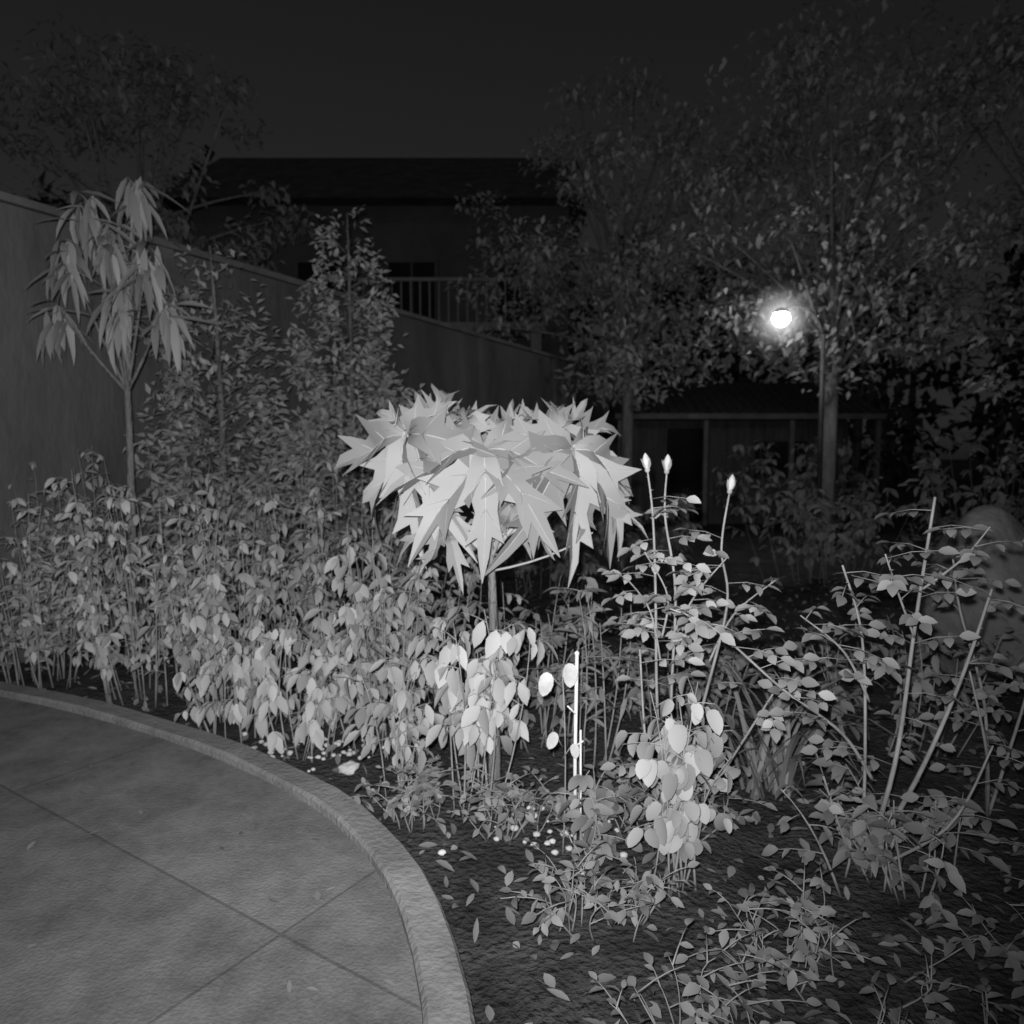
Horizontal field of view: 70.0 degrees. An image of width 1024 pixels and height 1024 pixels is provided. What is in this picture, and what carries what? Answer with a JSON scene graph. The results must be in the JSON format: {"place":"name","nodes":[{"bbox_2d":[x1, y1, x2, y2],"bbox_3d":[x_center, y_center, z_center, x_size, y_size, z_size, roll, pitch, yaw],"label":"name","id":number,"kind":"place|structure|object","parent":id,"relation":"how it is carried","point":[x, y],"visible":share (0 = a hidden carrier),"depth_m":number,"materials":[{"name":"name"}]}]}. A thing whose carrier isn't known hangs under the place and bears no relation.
{"place":"outdoors","nodes":[
{"label":"outdoors","id":0,"kind":"place"},
{"bbox_2d":[0,696,422,1023],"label":"paved terrace","id":1,"kind":"structure","parent":0,"point":[186,921],"depth_m":2.08,"materials":[{"name":"concrete"}]},
{"bbox_2d":[182,206,568,357],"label":"walls","id":2,"kind":"structure","parent":0,"point":[441,233],"depth_m":16.09,"materials":[{"name":"paint"}]},
{"bbox_2d":[152,158,591,267],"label":"roof","id":3,"kind":"structure","parent":2,"relation":"on","point":[376,181],"depth_m":16.89,"materials":[{"name":"tile"}]},
{"bbox_2d":[232,258,546,327],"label":"window frames","id":4,"kind":"structure","parent":2,"relation":"attached to","point":[411,261],"depth_m":16.03,"materials":[{"name":"paint"}]},
{"bbox_2d":[258,263,541,321],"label":"windows","id":5,"kind":"structure","parent":4,"relation":"in","point":[305,272],"depth_m":16.10,"materials":[{"name":"black glass"}]},
{"bbox_2d":[334,277,545,350],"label":"railing","id":6,"kind":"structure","parent":2,"relation":"attached to","point":[535,342],"depth_m":15.09,"materials":[{"name":"black metal"}]},
{"bbox_2d":[0,459,1023,1023],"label":"ground","id":7,"kind":"structure","parent":0,"point":[500,973],"depth_m":2.64,"materials":[{"name":"soil"}]},
{"bbox_2d":[5,462,96,662],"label":"leafy shrub","id":8,"kind":"object","parent":7,"relation":"on","point":[47,528],"visible":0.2,"depth_m":4.75,"materials":[{"name":"grey plant"}]},
{"bbox_2d":[0,479,117,689],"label":"leafy shrub","id":9,"kind":"object","parent":7,"relation":"on","point":[37,626],"visible":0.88,"depth_m":4.16,"materials":[{"name":"grey plant"}]},
{"bbox_2d":[23,176,219,664],"bbox_3d":[-2.414,-0.513,4.439,1.106,3.060,0.850,3,6,39],"label":"mango tree","id":10,"kind":"object","parent":7,"relation":"on","point":[115,267],"visible":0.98,"depth_m":4.29,"materials":[{"name":"grey plant"}]},
{"bbox_2d":[30,470,235,707],"bbox_3d":[-1.981,0.404,3.959,1.036,1.264,0.687,0,4,0],"label":"leafy shrub","id":11,"kind":"object","parent":7,"relation":"on","point":[103,654],"visible":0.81,"depth_m":3.89,"materials":[{"name":"grey plant"}]},
{"bbox_2d":[47,440,234,660],"bbox_3d":[-2.358,0.263,4.661,1.076,1.439,0.917,-1,4,-11],"label":"leafy shrub","id":12,"kind":"object","parent":7,"relation":"on","point":[155,477],"visible":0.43,"depth_m":4.63,"materials":[{"name":"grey plant"}]},
{"bbox_2d":[0,12,327,274],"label":"broadleaf tree","id":13,"kind":"object","parent":7,"relation":"on","point":[169,222],"visible":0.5,"depth_m":9.66,"materials":[{"name":"grey plant"}]},
{"bbox_2d":[115,242,319,628],"bbox_3d":[-2.273,-0.506,5.402,1.716,2.905,1.524,3,5,30],"label":"columnar tree","id":14,"kind":"object","parent":7,"relation":"on","point":[187,379],"visible":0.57,"depth_m":5.33,"materials":[{"name":"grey plant"}]},
{"bbox_2d":[136,485,305,722],"bbox_3d":[-1.477,0.451,3.809,0.789,1.193,0.797,-1,4,-13],"label":"leafy shrub","id":15,"kind":"object","parent":7,"relation":"on","point":[212,583],"visible":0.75,"depth_m":3.67,"materials":[{"name":"grey plant"}]},
{"bbox_2d":[172,590,286,743],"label":"drooping shrub","id":16,"kind":"object","parent":7,"relation":"on","point":[234,672],"visible":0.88,"depth_m":3.35,"materials":[{"name":"grey plant"}]},
{"bbox_2d":[0,681,474,1023],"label":"garden kerb","id":17,"kind":"structure","parent":7,"relation":"on","point":[443,992],"depth_m":2.34,"materials":[{"name":"concrete"}]},
{"bbox_2d":[192,450,329,660],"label":"leafy shrub","id":18,"kind":"object","parent":7,"relation":"on","point":[262,525],"visible":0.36,"depth_m":4.89,"materials":[{"name":"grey plant"}]},
{"bbox_2d":[241,606,359,761],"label":"drooping shrub","id":19,"kind":"object","parent":7,"relation":"on","point":[318,707],"visible":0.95,"depth_m":3.14,"materials":[{"name":"grey plant"}]},
{"bbox_2d":[0,191,651,666],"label":"garden wall","id":20,"kind":"structure","parent":7,"relation":"on","point":[56,417],"depth_m":5.59,"materials":[{"name":"concrete"}]},
{"bbox_2d":[240,468,421,704],"bbox_3d":[-0.970,0.402,3.952,0.994,1.268,0.707,0,4,0],"label":"leafy shrub","id":21,"kind":"object","parent":7,"relation":"on","point":[278,565],"visible":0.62,"depth_m":3.90,"materials":[{"name":"grey plant"}]},
{"bbox_2d":[264,204,445,601],"bbox_3d":[-1.474,-0.932,6.650,2.031,3.565,1.872,0,4,0],"label":"columnar tree","id":22,"kind":"object","parent":7,"relation":"on","point":[310,432],"visible":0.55,"depth_m":6.46,"materials":[{"name":"grey plant"}]},
{"bbox_2d":[297,561,434,755],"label":"drooping shrub","id":23,"kind":"object","parent":7,"relation":"on","point":[360,591],"visible":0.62,"depth_m":3.25,"materials":[{"name":"grey plant"}]},
{"bbox_2d":[284,456,467,661],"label":"leafy shrub","id":24,"kind":"object","parent":7,"relation":"on","point":[316,490],"visible":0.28,"depth_m":4.62,"materials":[{"name":"grey plant"}]},
{"bbox_2d":[315,522,445,737],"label":"drooping shrub","id":25,"kind":"object","parent":7,"relation":"on","point":[366,556],"visible":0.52,"depth_m":3.37,"materials":[{"name":"grey plant"}]},
{"bbox_2d":[324,654,447,801],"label":"shrub","id":26,"kind":"object","parent":7,"relation":"on","point":[401,701],"visible":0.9,"depth_m":2.80,"materials":[{"name":"grey plant"}]},
{"bbox_2d":[340,753,468,833],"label":"groundcover plant","id":27,"kind":"object","parent":7,"relation":"on","point":[422,783],"visible":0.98,"depth_m":2.60,"materials":[{"name":"grey plant"}]},
{"bbox_2d":[370,545,512,697],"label":"leafy shrub","id":28,"kind":"object","parent":7,"relation":"on","point":[469,578],"visible":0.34,"depth_m":3.83,"materials":[{"name":"grey plant"}]},
{"bbox_2d":[242,732,651,874],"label":"white pebbles","id":29,"kind":"object","parent":7,"relation":"on","point":[349,768],"visible":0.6,"depth_m":2.92,"materials":[{"name":"white stone"}]},
{"bbox_2d":[407,610,558,821],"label":"coffee shrub","id":30,"kind":"object","parent":7,"relation":"on","point":[483,693],"visible":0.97,"depth_m":2.62,"materials":[{"name":"grey plant"}]},
{"bbox_2d":[335,383,647,795],"bbox_3d":[-0.087,0.305,2.857,1.233,1.665,0.870,0,4,0],"label":"papaya tree","id":31,"kind":"object","parent":7,"relation":"on","point":[420,445],"visible":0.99,"depth_m":2.60,"materials":[{"name":"grey plant"}]},
{"bbox_2d":[0,571,1023,1023],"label":"leaf litter","id":32,"kind":"object","parent":7,"relation":"on","point":[654,1007],"visible":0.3,"depth_m":2.37,"materials":[{"name":"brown plant"}]},
{"bbox_2d":[447,755,577,845],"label":"groundcover plant","id":33,"kind":"object","parent":7,"relation":"on","point":[509,792],"visible":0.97,"depth_m":2.53,"materials":[{"name":"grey plant"}]},
{"bbox_2d":[29,144,1023,491],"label":"distant trees","id":34,"kind":"object","parent":7,"relation":"on","point":[909,434],"visible":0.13,"depth_m":29.28,"materials":[{"name":"black plant"}]},
{"bbox_2d":[469,574,611,756],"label":"leafy shrub","id":35,"kind":"object","parent":7,"relation":"on","point":[556,640],"visible":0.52,"depth_m":3.33,"materials":[{"name":"grey plant"}]},
{"bbox_2d":[459,475,627,599],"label":"hedge shrub","id":36,"kind":"object","parent":7,"relation":"on","point":[559,530],"visible":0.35,"depth_m":6.91,"materials":[{"name":"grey plant"}]},
{"bbox_2d":[538,663,579,854],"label":"garden seedling","id":37,"kind":"object","parent":7,"relation":"on","point":[569,677],"visible":0.96,"depth_m":2.38,"materials":[{"name":"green plant"}]},
{"bbox_2d":[567,651,583,847],"bbox_3d":[0.212,0.815,2.469,0.059,0.705,0.027,0,4,0],"label":"garden stake","id":38,"kind":"object","parent":7,"relation":"on","point":[575,711],"visible":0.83,"depth_m":2.46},
{"bbox_2d":[540,758,642,867],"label":"round leaf shrub","id":39,"kind":"object","parent":7,"relation":"on","point":[604,806],"visible":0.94,"depth_m":2.33,"materials":[{"name":"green plant"}]},
{"bbox_2d":[499,815,698,944],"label":"groundcover plant","id":40,"kind":"object","parent":7,"relation":"on","point":[549,915],"visible":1,"depth_m":2.04,"materials":[{"name":"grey plant"}]},
{"bbox_2d":[541,585,673,777],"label":"leafy shrub","id":41,"kind":"object","parent":7,"relation":"on","point":[591,693],"visible":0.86,"depth_m":3.02,"materials":[{"name":"grey plant"}]},
{"bbox_2d":[565,489,702,579],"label":"hedge shrub","id":42,"kind":"object","parent":7,"relation":"on","point":[661,536],"visible":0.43,"depth_m":8.03,"materials":[{"name":"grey plant"}]},
{"bbox_2d":[443,57,827,535],"bbox_3d":[2.077,-3.440,12.405,6.412,7.814,4.754,0,4,0],"label":"broadleaf tree","id":43,"kind":"object","parent":7,"relation":"on","point":[628,356],"visible":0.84,"depth_m":12.05,"materials":[{"name":"grey plant"}]},
{"bbox_2d":[577,749,777,841],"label":"groundcover plant","id":44,"kind":"object","parent":7,"relation":"on","point":[635,792],"visible":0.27,"depth_m":2.53,"materials":[{"name":"grey plant"}]},
{"bbox_2d":[615,669,750,897],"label":"round leaf shrub","id":45,"kind":"object","parent":7,"relation":"on","point":[676,772],"visible":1,"depth_m":2.16,"materials":[{"name":"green plant"}]},
{"bbox_2d":[599,596,768,737],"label":"leafy shrub","id":46,"kind":"object","parent":7,"relation":"on","point":[741,661],"visible":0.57,"depth_m":3.38,"materials":[{"name":"grey plant"}]},
{"bbox_2d":[597,453,836,809],"bbox_3d":[0.626,0.484,2.358,0.699,1.346,0.551,0,4,0],"label":"rose bush","id":47,"kind":"object","parent":7,"relation":"on","point":[695,647],"visible":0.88,"depth_m":2.38,"materials":[{"name":"grey plant"}]},
{"bbox_2d":[588,918,896,1023],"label":"groundcover plant","id":48,"kind":"object","parent":7,"relation":"on","point":[686,1006],"visible":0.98,"depth_m":1.62,"materials":[{"name":"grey plant"}]},
{"bbox_2d":[609,381,886,525],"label":"garden shed","id":49,"kind":"structure","parent":7,"relation":"on","point":[695,433],"depth_m":14.13,"materials":[{"name":"wood"}]},
{"bbox_2d":[666,428,807,521],"bbox_3d":[4.350,-0.714,14.166,2.700,1.800,0.060,0,4,0],"label":"door and window","id":50,"kind":"structure","parent":49,"relation":"in","point":[684,445],"depth_m":14.12,"materials":[{"name":"black glass"}]},
{"bbox_2d":[617,645,909,799],"bbox_3d":[0.972,0.857,2.882,1.168,0.459,1.203,2,5,29],"label":"spider lily","id":51,"kind":"object","parent":7,"relation":"on","point":[786,744],"visible":0.72,"depth_m":2.85,"materials":[{"name":"grey plant"}]},
{"bbox_2d":[700,437,889,535],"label":"hedge shrub","id":52,"kind":"object","parent":7,"relation":"on","point":[808,474],"visible":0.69,"depth_m":12.23,"materials":[{"name":"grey plant"}]},
{"bbox_2d":[772,305,825,558],"bbox_3d":[3.430,-1.234,9.414,1.264,3.750,1.264,2,5,27],"label":"street lamp","id":53,"kind":"object","parent":7,"relation":"on","point":[781,317],"visible":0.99,"depth_m":9.58,"materials":[{"name":"metal"}]},
{"bbox_2d":[588,0,1023,547],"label":"broadleaf tree","id":54,"kind":"object","parent":7,"relation":"on","point":[831,277],"visible":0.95,"depth_m":10.08,"materials":[{"name":"grey plant"}]},
{"bbox_2d":[724,476,927,587],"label":"hedge shrub","id":55,"kind":"object","parent":7,"relation":"on","point":[811,549],"visible":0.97,"depth_m":7.51,"materials":[{"name":"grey plant"}]},
{"bbox_2d":[674,856,996,1008],"bbox_3d":[0.786,1.087,1.816,0.651,0.224,0.585,3,5,38],"label":"groundcover plant","id":56,"kind":"object","parent":7,"relation":"on","point":[769,956],"visible":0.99,"depth_m":1.82,"materials":[{"name":"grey plant"}]},
{"bbox_2d":[651,497,1023,874],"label":"rose bush","id":57,"kind":"object","parent":7,"relation":"on","point":[706,629],"visible":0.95,"depth_m":2.17,"materials":[{"name":"grey plant"}]},
{"bbox_2d":[742,616,1023,761],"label":"leafy shrub","id":58,"kind":"object","parent":7,"relation":"on","point":[918,682],"visible":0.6,"depth_m":3.22,"materials":[{"name":"grey plant"}]},
{"bbox_2d":[762,757,1011,922],"bbox_3d":[1.148,0.984,2.257,0.707,0.365,0.527,2,5,20],"label":"round leaf shrub","id":59,"kind":"object","parent":7,"relation":"on","point":[878,836],"visible":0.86,"depth_m":2.19,"materials":[{"name":"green plant"}]},
{"bbox_2d":[876,977,1023,1023],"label":"groundcover plant","id":60,"kind":"object","parent":7,"relation":"on","point":[932,997],"visible":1,"depth_m":1.56,"materials":[{"name":"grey plant"}]},
{"bbox_2d":[890,0,1023,409],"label":"broadleaf tree","id":61,"kind":"object","parent":7,"relation":"on","point":[1017,27],"visible":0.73,"depth_m":9.47,"materials":[{"name":"grey plant"}]},
{"bbox_2d":[898,430,1023,562],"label":"hedge shrub","id":62,"kind":"object","parent":7,"relation":"on","point":[1003,502],"visible":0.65,"depth_m":7.41,"materials":[{"name":"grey plant"}]},
{"bbox_2d":[918,558,1023,817],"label":"rose bush","id":63,"kind":"object","parent":7,"relation":"on","point":[980,713],"visible":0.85,"depth_m":2.54,"materials":[{"name":"grey plant"}]},
{"bbox_2d":[920,505,1023,680],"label":"boulder","id":64,"kind":"object","parent":7,"relation":"on","point":[999,564],"visible":0.66,"depth_m":4.33,"materials":[{"name":"grey stone"}]},
{"bbox_2d":[948,874,1023,980],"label":"groundcover plant","id":65,"kind":"object","parent":7,"relation":"on","point":[1014,955],"visible":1,"depth_m":1.84,"materials":[{"name":"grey plant"}]},
{"bbox_2d":[0,0,1023,458],"label":"sky","id":66,"kind":"structure","parent":0,"point":[332,78],"materials":[{"name":"black"}]},
{"bbox_2d":[927,516,957,557],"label":"hedge shrub","id":67,"kind":"object","parent":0,"point":[944,523],"visible":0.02,"depth_m":6.06,"materials":[{"name":"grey plant"}]},
{"bbox_2d":[984,837,1023,852],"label":"groundcover plant","id":68,"kind":"object","parent":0,"point":[1016,846],"visible":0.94,"depth_m":2.22,"materials":[{"name":"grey plant"}]}
]}

